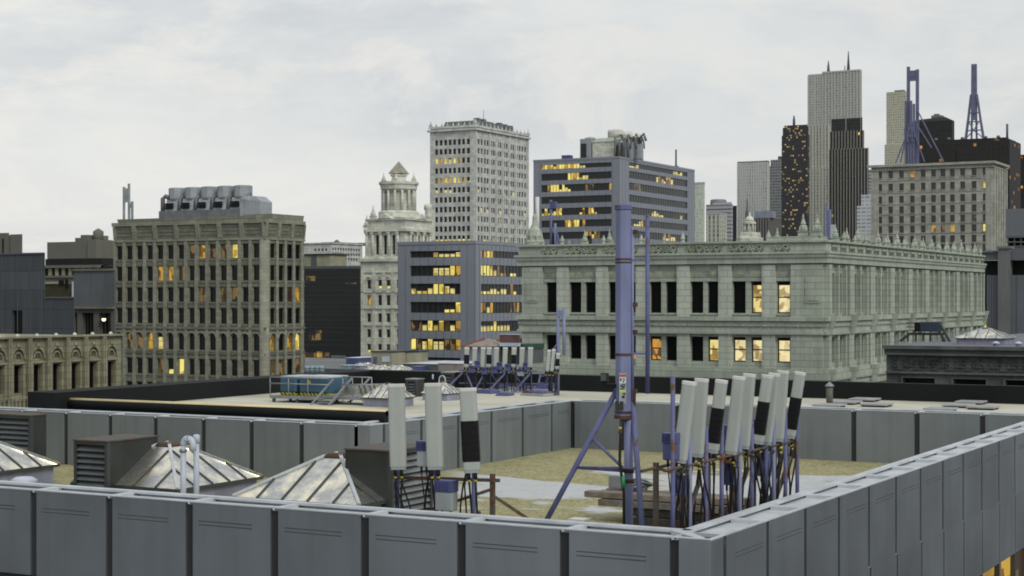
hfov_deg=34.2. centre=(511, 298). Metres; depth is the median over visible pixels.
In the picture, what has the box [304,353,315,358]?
window
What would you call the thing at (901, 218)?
window
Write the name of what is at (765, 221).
skyscraper
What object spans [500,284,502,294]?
window
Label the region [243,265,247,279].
window
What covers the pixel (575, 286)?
window
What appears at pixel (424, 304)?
window
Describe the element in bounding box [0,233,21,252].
concrete tower
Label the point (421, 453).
radio unit
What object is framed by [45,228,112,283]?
columned building
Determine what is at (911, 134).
twin mast
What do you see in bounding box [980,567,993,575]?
window
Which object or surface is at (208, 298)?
stone building
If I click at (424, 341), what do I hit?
window
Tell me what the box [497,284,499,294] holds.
window
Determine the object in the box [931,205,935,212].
window
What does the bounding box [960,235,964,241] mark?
window
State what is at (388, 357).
cabin
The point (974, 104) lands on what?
lattice mast
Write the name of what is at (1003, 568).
window
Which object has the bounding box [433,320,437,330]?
window
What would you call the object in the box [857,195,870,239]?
skyscraper
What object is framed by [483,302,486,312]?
window
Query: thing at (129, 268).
window
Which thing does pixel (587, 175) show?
window
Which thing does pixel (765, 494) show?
cable loom
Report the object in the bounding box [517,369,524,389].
radio unit
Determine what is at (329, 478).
pyramid skylight
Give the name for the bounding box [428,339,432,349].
window
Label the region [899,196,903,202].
window
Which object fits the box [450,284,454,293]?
window
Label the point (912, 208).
window
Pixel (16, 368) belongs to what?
window
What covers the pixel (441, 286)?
window
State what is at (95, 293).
slate building
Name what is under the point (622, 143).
roof plant
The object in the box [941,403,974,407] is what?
roof pad
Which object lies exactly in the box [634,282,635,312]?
window
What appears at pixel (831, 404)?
roof pad
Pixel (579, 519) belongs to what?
roof hatch
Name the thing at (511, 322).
window
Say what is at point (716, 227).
skyscraper
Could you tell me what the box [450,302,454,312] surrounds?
window
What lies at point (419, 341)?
window
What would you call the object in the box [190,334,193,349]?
window
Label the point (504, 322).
window
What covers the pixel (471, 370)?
radio unit
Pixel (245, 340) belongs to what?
window
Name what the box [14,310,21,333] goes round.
window
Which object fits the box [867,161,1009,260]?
office block
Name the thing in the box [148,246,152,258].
window
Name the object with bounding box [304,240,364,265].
white building
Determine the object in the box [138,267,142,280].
window
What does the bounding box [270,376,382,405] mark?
steel platform
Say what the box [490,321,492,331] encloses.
window
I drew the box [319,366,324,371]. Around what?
roof tank
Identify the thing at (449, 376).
louvred vent
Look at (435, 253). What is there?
window
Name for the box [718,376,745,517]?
panel antenna
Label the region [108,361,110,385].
window
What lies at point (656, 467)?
antenna mount
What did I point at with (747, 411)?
panel antenna
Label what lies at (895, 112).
skyscraper
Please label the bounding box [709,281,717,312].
window
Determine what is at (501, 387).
ballast block
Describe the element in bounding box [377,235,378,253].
window
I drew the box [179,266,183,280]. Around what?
window
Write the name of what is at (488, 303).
window
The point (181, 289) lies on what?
window
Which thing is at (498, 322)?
window
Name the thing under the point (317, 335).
window
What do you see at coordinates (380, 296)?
window
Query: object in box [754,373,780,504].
panel antenna
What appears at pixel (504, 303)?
window
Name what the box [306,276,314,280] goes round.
window
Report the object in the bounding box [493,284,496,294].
window
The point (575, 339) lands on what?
window
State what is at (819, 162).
skyscraper
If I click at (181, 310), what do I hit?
window
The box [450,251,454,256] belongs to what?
window
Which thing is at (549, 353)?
panel antenna
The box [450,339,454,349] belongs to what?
window
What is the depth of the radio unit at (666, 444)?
25.37 m
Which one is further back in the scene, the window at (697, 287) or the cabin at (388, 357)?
the window at (697, 287)
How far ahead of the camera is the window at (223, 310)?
253.93 m
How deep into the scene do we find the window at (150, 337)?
260.84 m
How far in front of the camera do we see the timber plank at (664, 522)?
35.11 m
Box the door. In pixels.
[311,255,316,265]
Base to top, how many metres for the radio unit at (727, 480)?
0.928 m
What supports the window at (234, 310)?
in the stone building at (208, 298)
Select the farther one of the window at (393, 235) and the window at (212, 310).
the window at (393, 235)
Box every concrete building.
[0,252,74,334]
[977,246,1023,333]
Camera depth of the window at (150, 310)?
260.84 m
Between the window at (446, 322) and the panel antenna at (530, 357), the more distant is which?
the window at (446, 322)
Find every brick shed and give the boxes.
[402,360,458,369]
[438,361,485,370]
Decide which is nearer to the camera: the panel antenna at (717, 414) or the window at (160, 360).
the panel antenna at (717, 414)
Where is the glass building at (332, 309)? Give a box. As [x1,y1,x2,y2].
[304,266,360,362]
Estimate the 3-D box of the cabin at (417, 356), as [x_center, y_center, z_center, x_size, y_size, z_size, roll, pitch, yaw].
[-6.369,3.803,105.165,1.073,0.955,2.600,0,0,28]
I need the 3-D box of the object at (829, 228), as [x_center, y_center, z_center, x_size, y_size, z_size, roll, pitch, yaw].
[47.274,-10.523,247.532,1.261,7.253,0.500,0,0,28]
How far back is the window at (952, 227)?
425.05 m
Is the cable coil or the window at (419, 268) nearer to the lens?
the cable coil
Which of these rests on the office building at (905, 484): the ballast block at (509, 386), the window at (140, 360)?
the ballast block at (509, 386)
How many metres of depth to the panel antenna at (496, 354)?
59.90 m
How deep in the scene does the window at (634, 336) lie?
135.85 m
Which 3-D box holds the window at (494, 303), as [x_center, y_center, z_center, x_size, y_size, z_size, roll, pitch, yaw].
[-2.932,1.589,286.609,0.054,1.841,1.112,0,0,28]
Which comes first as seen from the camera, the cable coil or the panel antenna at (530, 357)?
the cable coil
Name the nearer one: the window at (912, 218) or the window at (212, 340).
the window at (212, 340)
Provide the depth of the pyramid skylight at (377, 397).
51.59 m
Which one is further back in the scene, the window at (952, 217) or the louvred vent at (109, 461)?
the window at (952, 217)
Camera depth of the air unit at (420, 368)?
98.42 m
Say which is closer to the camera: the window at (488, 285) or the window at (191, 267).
the window at (191, 267)
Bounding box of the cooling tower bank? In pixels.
[159,185,271,217]
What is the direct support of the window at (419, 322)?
in the office block at (453, 296)
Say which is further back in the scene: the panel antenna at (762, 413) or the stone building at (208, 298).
the stone building at (208, 298)
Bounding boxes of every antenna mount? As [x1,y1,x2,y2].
[391,470,528,517]
[450,357,541,392]
[640,376,798,528]
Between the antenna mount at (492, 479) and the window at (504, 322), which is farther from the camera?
the window at (504, 322)
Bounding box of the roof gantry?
[899,322,950,341]
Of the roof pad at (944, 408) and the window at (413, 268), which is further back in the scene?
the window at (413, 268)
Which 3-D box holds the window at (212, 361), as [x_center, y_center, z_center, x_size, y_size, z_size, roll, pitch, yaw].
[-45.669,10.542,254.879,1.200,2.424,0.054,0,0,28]
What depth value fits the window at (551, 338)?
139.52 m
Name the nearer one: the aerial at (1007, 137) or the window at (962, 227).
the window at (962, 227)
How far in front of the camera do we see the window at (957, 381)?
85.00 m
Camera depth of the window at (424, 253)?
285.09 m
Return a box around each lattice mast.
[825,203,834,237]
[964,64,983,138]
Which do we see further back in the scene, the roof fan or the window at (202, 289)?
the window at (202, 289)
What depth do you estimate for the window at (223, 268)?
253.99 m
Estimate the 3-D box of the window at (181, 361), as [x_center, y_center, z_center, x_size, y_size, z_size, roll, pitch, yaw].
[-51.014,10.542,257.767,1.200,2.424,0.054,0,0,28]
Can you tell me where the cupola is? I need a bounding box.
[736,212,762,240]
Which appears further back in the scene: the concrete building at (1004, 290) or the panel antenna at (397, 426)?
the concrete building at (1004, 290)
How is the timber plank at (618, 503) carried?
on the timber plank at (662, 513)
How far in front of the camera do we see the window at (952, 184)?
425.05 m
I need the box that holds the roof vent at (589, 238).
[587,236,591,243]
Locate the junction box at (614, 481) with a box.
[609,474,623,488]
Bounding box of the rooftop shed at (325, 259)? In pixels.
[304,254,348,265]
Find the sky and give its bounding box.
[0,0,1023,258]
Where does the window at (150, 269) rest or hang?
in the stone building at (208, 298)
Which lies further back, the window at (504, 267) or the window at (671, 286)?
the window at (504, 267)
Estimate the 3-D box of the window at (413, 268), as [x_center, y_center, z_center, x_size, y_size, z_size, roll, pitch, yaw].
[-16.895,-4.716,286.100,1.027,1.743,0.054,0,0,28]
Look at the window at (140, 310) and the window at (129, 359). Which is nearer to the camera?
the window at (140, 310)
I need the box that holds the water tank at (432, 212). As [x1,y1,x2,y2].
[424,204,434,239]
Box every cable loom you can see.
[396,471,466,512]
[680,440,796,528]
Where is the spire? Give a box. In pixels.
[745,199,748,218]
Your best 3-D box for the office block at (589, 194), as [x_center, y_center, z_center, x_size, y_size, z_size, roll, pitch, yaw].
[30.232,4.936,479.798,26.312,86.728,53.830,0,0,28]
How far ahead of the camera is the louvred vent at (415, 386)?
56.80 m
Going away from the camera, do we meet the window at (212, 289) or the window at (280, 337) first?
the window at (280, 337)
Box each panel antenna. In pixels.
[387,384,406,508]
[424,383,443,510]
[459,388,480,513]
[464,347,469,387]
[472,347,477,388]
[480,347,485,387]
[485,347,491,388]
[494,347,498,389]
[502,347,507,391]
[511,347,516,391]
[519,347,524,386]
[526,347,532,390]
[544,350,551,390]
[549,349,555,390]
[554,353,560,394]
[675,380,696,527]
[686,378,708,525]
[699,379,727,519]
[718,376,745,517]
[741,373,755,509]
[746,374,773,508]
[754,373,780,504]
[775,370,788,498]
[779,371,805,483]
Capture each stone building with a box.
[111,214,305,384]
[514,197,988,381]
[882,333,1023,385]
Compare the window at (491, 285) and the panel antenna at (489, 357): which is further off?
the window at (491, 285)
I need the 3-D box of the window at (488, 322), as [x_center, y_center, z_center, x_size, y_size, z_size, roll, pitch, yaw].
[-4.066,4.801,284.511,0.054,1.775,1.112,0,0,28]
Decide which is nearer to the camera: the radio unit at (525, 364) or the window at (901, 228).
the radio unit at (525, 364)
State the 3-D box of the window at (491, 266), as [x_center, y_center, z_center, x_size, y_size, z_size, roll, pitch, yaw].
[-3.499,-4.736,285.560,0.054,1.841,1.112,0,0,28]
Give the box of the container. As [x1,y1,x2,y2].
[345,356,370,364]
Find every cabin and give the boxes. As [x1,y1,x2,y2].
[370,350,418,365]
[405,350,428,362]
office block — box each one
[397,240,524,367]
[533,156,694,244]
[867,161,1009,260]
[1005,209,1023,250]
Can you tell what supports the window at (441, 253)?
in the office block at (453, 296)
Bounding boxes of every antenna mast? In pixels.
[123,184,133,218]
[541,308,565,394]
[544,204,650,525]
[550,200,559,243]
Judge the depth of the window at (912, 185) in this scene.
429.85 m
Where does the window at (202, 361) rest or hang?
in the stone building at (208, 298)
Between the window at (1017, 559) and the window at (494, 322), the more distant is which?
the window at (494, 322)
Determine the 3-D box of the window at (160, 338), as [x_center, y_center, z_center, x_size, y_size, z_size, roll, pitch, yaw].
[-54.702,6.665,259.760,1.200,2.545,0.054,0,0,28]
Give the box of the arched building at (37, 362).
[0,332,125,407]
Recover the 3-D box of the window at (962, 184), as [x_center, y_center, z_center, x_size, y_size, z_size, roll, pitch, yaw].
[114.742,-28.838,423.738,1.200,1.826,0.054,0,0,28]
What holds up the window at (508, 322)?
in the office block at (453, 296)
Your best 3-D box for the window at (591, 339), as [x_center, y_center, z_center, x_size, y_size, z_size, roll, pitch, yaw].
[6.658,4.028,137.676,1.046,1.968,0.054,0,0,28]
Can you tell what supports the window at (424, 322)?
in the office block at (453, 296)
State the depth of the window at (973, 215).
422.46 m
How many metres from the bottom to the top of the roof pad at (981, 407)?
0.100 m
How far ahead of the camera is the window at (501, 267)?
288.73 m
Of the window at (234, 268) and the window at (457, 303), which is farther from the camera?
the window at (457, 303)
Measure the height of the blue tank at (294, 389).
0.611 m
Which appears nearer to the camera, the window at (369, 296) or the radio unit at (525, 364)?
the radio unit at (525, 364)
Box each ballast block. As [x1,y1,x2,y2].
[477,389,500,393]
[488,385,508,390]
[495,392,514,395]
[500,384,517,389]
[517,385,535,390]
[520,390,552,395]
[535,382,553,394]
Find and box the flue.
[825,382,833,402]
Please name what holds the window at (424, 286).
in the office block at (453, 296)
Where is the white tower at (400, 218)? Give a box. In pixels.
[357,162,434,356]
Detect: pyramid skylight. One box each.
[0,441,59,483]
[70,441,262,500]
[232,452,433,510]
[354,362,373,367]
[361,383,414,406]
[366,364,389,369]
[388,364,413,369]
[421,381,459,400]
[954,327,1016,344]
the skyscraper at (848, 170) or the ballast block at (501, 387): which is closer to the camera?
the ballast block at (501, 387)
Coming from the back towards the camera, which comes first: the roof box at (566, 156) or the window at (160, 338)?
the roof box at (566, 156)
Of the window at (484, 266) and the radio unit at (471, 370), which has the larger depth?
the window at (484, 266)
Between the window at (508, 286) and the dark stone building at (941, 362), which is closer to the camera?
the dark stone building at (941, 362)
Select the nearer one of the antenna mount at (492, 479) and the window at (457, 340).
the antenna mount at (492, 479)
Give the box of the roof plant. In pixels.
[580,129,646,163]
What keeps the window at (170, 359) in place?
in the stone building at (208, 298)
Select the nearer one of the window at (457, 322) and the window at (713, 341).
the window at (713, 341)
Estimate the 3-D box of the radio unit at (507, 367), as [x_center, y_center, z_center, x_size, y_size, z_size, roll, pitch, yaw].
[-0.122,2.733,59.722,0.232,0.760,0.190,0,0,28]
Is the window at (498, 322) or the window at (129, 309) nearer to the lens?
the window at (129, 309)
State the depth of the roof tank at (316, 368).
95.04 m
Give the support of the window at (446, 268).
in the office block at (453, 296)
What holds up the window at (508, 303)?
in the office block at (453, 296)
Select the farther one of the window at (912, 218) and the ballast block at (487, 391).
the window at (912, 218)
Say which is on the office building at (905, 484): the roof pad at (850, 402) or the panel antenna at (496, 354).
the roof pad at (850, 402)
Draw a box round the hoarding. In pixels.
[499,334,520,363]
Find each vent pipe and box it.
[179,435,195,492]
[193,434,199,493]
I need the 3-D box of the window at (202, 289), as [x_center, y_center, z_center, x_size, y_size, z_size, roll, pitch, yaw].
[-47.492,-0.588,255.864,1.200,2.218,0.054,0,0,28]
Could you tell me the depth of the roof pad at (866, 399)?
54.06 m
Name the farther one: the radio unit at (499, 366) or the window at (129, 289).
the window at (129, 289)
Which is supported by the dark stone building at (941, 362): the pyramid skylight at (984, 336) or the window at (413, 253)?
the pyramid skylight at (984, 336)
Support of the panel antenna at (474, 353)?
attached to the antenna mount at (497, 381)
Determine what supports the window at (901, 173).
in the office block at (966, 203)
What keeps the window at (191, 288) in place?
in the stone building at (208, 298)
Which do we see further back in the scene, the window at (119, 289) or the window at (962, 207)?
the window at (962, 207)
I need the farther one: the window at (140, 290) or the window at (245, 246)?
the window at (140, 290)
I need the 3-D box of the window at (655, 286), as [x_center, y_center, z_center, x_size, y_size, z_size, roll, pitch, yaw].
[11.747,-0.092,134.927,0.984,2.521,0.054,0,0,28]
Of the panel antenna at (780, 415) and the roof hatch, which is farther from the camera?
the panel antenna at (780, 415)
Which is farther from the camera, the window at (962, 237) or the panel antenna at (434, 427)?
the window at (962, 237)
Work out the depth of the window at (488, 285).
284.67 m
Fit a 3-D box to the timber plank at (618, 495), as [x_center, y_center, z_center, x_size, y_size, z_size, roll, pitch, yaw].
[2.999,4.235,35.434,3.114,0.130,0.280,0,0,28]
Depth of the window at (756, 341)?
130.87 m
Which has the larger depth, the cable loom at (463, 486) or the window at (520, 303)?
the window at (520, 303)
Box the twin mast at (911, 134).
[895,67,943,163]
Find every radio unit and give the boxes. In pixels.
[416,440,429,495]
[434,479,457,511]
[469,365,475,386]
[474,361,480,381]
[481,367,488,387]
[491,366,498,387]
[497,362,502,382]
[505,364,510,384]
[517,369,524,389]
[523,362,529,383]
[662,432,679,492]
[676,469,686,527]
[718,424,730,482]
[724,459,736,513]
[757,450,770,501]
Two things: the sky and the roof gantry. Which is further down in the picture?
the roof gantry
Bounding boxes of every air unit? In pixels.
[341,365,353,368]
[354,365,366,368]
[412,366,426,370]
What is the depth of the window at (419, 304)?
285.57 m
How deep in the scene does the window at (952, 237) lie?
425.05 m
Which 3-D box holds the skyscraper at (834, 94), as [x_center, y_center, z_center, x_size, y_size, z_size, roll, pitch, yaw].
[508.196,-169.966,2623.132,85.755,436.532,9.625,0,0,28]
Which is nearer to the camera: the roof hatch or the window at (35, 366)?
the roof hatch
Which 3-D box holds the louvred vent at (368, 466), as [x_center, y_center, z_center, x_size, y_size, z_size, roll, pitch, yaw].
[-2.658,4.013,36.103,1.240,1.615,1.690,0,0,28]
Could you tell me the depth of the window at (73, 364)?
116.20 m
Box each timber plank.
[584,490,718,504]
[598,498,726,513]
[602,489,746,504]
[606,488,728,495]
[633,508,727,520]
[633,516,703,527]
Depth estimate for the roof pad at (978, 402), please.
52.50 m
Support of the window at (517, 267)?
in the office block at (453, 296)
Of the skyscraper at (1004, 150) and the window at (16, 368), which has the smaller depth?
the window at (16, 368)
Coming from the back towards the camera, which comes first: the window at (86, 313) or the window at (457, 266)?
the window at (457, 266)
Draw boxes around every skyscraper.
[695,182,704,241]
[706,199,732,241]
[706,213,726,241]
[733,206,736,240]
[737,160,769,237]
[754,211,781,240]
[770,156,781,218]
[782,116,809,236]
[808,51,861,126]
[809,125,830,236]
[829,117,868,240]
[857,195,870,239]
[869,171,870,194]
[885,90,906,164]
[912,114,953,163]
[915,135,1020,208]
[1021,155,1023,208]
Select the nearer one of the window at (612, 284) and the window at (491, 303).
the window at (612, 284)
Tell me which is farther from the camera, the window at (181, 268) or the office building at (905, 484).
the window at (181, 268)
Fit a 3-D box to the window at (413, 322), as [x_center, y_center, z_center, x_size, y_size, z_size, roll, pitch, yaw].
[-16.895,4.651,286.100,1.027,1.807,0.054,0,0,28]
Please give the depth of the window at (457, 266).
281.90 m
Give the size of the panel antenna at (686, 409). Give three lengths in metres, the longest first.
2.554 x 0.303 x 0.224 m
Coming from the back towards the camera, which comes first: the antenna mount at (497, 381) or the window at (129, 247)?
the window at (129, 247)
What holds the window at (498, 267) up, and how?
in the office block at (453, 296)
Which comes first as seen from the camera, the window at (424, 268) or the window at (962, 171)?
the window at (424, 268)
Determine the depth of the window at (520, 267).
294.85 m
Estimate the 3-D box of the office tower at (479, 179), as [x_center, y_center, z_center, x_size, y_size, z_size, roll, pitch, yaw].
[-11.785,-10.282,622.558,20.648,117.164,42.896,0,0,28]
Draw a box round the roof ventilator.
[11,476,36,482]
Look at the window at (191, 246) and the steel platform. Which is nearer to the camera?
the steel platform
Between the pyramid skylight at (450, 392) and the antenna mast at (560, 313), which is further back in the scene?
the antenna mast at (560, 313)
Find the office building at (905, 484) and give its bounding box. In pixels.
[0,370,1023,575]
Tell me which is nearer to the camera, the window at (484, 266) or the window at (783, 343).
the window at (783, 343)
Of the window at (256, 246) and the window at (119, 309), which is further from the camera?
the window at (119, 309)
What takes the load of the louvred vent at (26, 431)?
on the office building at (905, 484)
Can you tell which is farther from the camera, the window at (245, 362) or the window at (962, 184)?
the window at (962, 184)
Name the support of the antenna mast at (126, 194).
on the stone building at (208, 298)
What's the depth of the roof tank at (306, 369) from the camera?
95.04 m
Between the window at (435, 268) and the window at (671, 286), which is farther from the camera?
the window at (435, 268)
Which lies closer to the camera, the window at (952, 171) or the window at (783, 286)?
the window at (783, 286)
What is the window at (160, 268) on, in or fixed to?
in the stone building at (208, 298)
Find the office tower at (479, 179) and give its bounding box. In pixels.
[427,110,530,243]
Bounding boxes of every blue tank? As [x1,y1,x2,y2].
[280,374,304,394]
[299,374,347,395]
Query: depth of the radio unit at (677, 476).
25.83 m
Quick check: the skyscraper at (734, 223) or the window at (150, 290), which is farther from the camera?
the skyscraper at (734, 223)
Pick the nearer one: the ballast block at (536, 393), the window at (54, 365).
the ballast block at (536, 393)
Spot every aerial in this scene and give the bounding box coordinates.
[675,150,678,166]
[1006,124,1008,138]
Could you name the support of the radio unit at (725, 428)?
attached to the antenna mount at (656, 467)
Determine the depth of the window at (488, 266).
284.67 m
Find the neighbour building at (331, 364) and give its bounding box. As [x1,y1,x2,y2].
[304,358,513,372]
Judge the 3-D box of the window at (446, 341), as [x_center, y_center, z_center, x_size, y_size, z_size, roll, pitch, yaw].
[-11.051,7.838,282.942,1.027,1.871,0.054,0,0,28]
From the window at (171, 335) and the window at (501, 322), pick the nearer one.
the window at (171, 335)
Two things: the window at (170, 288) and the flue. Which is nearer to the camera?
the flue
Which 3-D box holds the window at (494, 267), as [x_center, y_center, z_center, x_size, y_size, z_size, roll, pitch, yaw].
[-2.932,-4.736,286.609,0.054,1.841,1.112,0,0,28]
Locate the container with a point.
(352, 360)
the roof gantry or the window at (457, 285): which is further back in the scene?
the window at (457, 285)
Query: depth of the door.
331.72 m
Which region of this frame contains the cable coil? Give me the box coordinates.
[633,478,652,491]
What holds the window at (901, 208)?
in the office block at (966, 203)
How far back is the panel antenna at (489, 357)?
60.05 m
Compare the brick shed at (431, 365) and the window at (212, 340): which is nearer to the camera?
the brick shed at (431, 365)
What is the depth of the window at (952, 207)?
425.05 m
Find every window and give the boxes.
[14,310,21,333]
[14,366,18,392]
[34,365,37,390]
[53,364,56,389]
[72,363,75,388]
[86,313,92,334]
[89,362,92,387]
[103,313,108,333]
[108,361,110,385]
[118,246,121,259]
[118,267,121,280]
[118,288,121,301]
[118,308,121,322]
[128,246,131,259]
[128,267,131,280]
[128,288,131,301]
[128,308,131,322]
[128,333,131,348]
[128,358,131,372]
[138,246,142,258]
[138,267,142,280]
[138,288,142,301]
[138,308,142,322]
[138,333,142,348]
[138,358,142,372]
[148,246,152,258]
[148,266,152,280]
[148,288,152,301]
[148,308,152,322]
[148,333,152,348]
[148,358,152,373]
[158,246,162,258]
[158,266,162,280]
[158,288,162,301]
[158,308,162,322]
[158,333,162,348]
[158,358,162,373]
[169,245,172,258]
[169,266,172,280]
[169,287,172,301]
[169,308,172,322]
[169,333,172,348]
[169,358,172,373]
[179,245,183,258]
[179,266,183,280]
[179,287,183,301]
[179,308,183,322]
[179,333,183,349]
[179,359,183,373]
[190,245,193,258]
[190,266,193,280]
[190,287,193,301]
[190,308,193,323]
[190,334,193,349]
[190,359,193,374]
[200,245,204,258]
[200,266,204,280]
[200,287,204,301]
[200,308,204,323]
[200,334,204,349]
[200,359,204,374]
[210,245,215,257]
[210,266,215,280]
[210,287,215,301]
[210,308,215,323]
[210,334,215,349]
[210,359,215,374]
[221,244,226,257]
[221,266,226,280]
[221,287,226,301]
[221,308,226,323]
[221,334,226,349]
[221,360,226,375]
[232,244,236,257]
[232,266,236,279]
[232,287,236,301]
[232,308,236,323]
[232,334,236,350]
[232,360,236,375]
[243,244,247,257]
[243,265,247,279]
[243,287,247,301]
[243,308,247,323]
[243,334,247,350]
[243,360,247,375]
[254,244,258,257]
[254,265,258,279]
[254,287,258,301]
[254,308,258,323]
[254,334,258,350]
[254,360,258,375]
[270,244,298,374]
[270,335,273,350]
[279,334,282,350]
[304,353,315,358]
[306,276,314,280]
[315,330,321,339]
[323,352,329,356]
[331,355,345,357]
[368,295,370,304]
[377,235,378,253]
[379,295,381,304]
[385,235,386,253]
[387,295,389,304]
[393,235,394,253]
[411,251,415,257]
[411,266,415,275]
[411,284,415,293]
[411,302,415,312]
[411,320,415,330]
[411,339,415,348]
[417,251,421,257]
[417,266,421,275]
[417,284,421,293]
[417,302,421,312]
[417,320,421,330]
[417,339,421,349]
[422,251,426,257]
[422,266,426,275]
[422,284,426,293]
[422,302,426,312]
[422,320,426,330]
[422,339,426,349]
[428,251,432,256]
[428,266,432,275]
[428,284,432,293]
[428,302,432,312]
[428,320,432,330]
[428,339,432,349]
[433,251,437,256]
[433,266,437,275]
[433,284,437,293]
[433,302,437,312]
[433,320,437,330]
[433,339,437,349]
[439,251,443,256]
[439,266,443,275]
[439,284,443,293]
[439,302,443,312]
[439,320,443,330]
[439,339,443,349]
[444,251,449,256]
[444,265,449,275]
[444,284,449,293]
[444,302,449,312]
[444,320,449,330]
[444,339,449,349]
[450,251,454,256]
[450,265,454,275]
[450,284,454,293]
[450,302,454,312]
[450,320,454,330]
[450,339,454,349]
[456,265,459,275]
[456,284,459,293]
[456,302,459,312]
[456,321,459,330]
[456,339,459,349]
[478,139,524,243]
[483,265,486,275]
[483,284,486,293]
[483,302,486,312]
[483,321,486,331]
[487,265,489,275]
[487,284,489,293]
[487,302,489,312]
[487,321,489,331]
[490,265,492,275]
[490,284,492,294]
[490,302,492,312]
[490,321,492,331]
[493,265,496,275]
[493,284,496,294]
[493,302,496,312]
[493,321,496,331]
[497,266,499,275]
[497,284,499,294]
[497,302,499,312]
[497,321,499,330]
[500,266,502,275]
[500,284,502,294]
[500,302,502,312]
[500,321,502,330]
[503,266,506,276]
[503,285,506,294]
[503,302,506,312]
[503,321,506,330]
[507,266,509,276]
[507,285,509,294]
[507,302,509,312]
[507,321,509,330]
[510,266,512,276]
[510,302,512,312]
[510,321,512,330]
[513,266,515,276]
[513,302,515,312]
[513,321,515,330]
[516,266,518,276]
[516,302,518,312]
[519,266,521,276]
[519,302,521,312]
[542,162,686,241]
[548,282,556,311]
[548,335,555,357]
[571,282,580,311]
[571,335,580,358]
[587,282,595,312]
[587,335,595,358]
[610,282,614,312]
[610,336,614,358]
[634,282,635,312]
[634,336,635,359]
[651,282,660,312]
[651,336,660,359]
[667,282,676,312]
[667,336,676,360]
[692,281,702,312]
[692,336,702,360]
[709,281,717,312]
[709,337,717,360]
[734,281,745,312]
[734,337,745,361]
[752,281,761,312]
[752,337,761,361]
[778,281,789,312]
[778,337,789,362]
[899,171,903,177]
[899,183,903,190]
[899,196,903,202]
[899,206,903,212]
[899,216,903,222]
[899,226,903,232]
[904,378,934,383]
[910,170,914,176]
[910,183,914,189]
[910,196,914,202]
[910,206,914,212]
[910,216,914,222]
[910,226,914,232]
[931,170,935,176]
[931,182,935,189]
[931,195,935,201]
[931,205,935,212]
[931,215,935,221]
[931,225,935,231]
[950,169,954,175]
[950,182,954,188]
[950,194,954,201]
[950,205,954,211]
[950,215,954,221]
[950,225,954,231]
[950,235,954,241]
[955,379,985,384]
[960,168,964,175]
[960,181,964,188]
[960,194,964,200]
[960,205,964,211]
[960,215,964,221]
[960,225,964,231]
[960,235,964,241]
[972,204,975,211]
[972,214,975,221]
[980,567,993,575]
[994,557,1009,575]
[1006,380,1023,385]
[1010,548,1023,575]
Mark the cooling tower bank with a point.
(215, 201)
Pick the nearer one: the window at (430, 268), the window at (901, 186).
the window at (430, 268)
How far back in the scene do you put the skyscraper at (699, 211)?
1241.56 m
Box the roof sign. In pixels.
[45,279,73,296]
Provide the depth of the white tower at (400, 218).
344.03 m
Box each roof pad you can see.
[812,403,846,406]
[833,400,862,404]
[848,397,880,401]
[859,402,893,406]
[923,407,958,410]
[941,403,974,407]
[955,400,987,404]
[966,405,1000,409]
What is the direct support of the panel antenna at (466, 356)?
attached to the antenna mount at (497, 381)
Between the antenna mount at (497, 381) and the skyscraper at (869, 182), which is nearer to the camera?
the antenna mount at (497, 381)
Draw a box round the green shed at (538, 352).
[501,343,543,363]
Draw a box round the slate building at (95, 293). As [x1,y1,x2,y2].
[72,269,115,334]
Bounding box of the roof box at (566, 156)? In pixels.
[561,155,572,158]
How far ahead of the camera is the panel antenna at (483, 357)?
60.17 m
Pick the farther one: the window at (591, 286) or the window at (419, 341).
the window at (419, 341)
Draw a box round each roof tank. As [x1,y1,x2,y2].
[304,366,309,372]
[309,366,313,372]
[314,366,318,371]
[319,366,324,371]
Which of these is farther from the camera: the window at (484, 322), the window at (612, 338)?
the window at (484, 322)
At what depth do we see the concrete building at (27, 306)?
183.05 m
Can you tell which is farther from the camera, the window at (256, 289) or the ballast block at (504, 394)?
the window at (256, 289)
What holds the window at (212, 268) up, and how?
in the stone building at (208, 298)
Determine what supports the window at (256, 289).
in the stone building at (208, 298)
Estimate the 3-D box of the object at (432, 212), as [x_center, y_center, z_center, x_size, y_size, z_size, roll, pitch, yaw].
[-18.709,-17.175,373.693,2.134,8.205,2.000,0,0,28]
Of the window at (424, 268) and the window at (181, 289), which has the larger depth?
the window at (424, 268)
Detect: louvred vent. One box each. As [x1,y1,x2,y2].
[0,412,47,456]
[72,434,158,488]
[344,442,432,513]
[405,378,424,396]
[441,371,455,386]
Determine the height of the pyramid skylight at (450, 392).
0.602 m
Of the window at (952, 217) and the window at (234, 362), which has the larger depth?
the window at (952, 217)
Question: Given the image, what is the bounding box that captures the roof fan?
[992,341,999,345]
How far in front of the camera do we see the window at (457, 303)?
281.90 m
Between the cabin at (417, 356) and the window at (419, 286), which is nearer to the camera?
the cabin at (417, 356)
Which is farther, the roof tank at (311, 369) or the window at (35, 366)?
the window at (35, 366)
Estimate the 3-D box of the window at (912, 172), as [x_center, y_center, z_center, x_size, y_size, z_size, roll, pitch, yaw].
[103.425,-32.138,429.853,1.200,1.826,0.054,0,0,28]
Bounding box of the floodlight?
[600,373,615,387]
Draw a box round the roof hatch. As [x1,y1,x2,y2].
[568,517,590,527]
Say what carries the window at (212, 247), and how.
in the stone building at (208, 298)
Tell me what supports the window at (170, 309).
in the stone building at (208, 298)

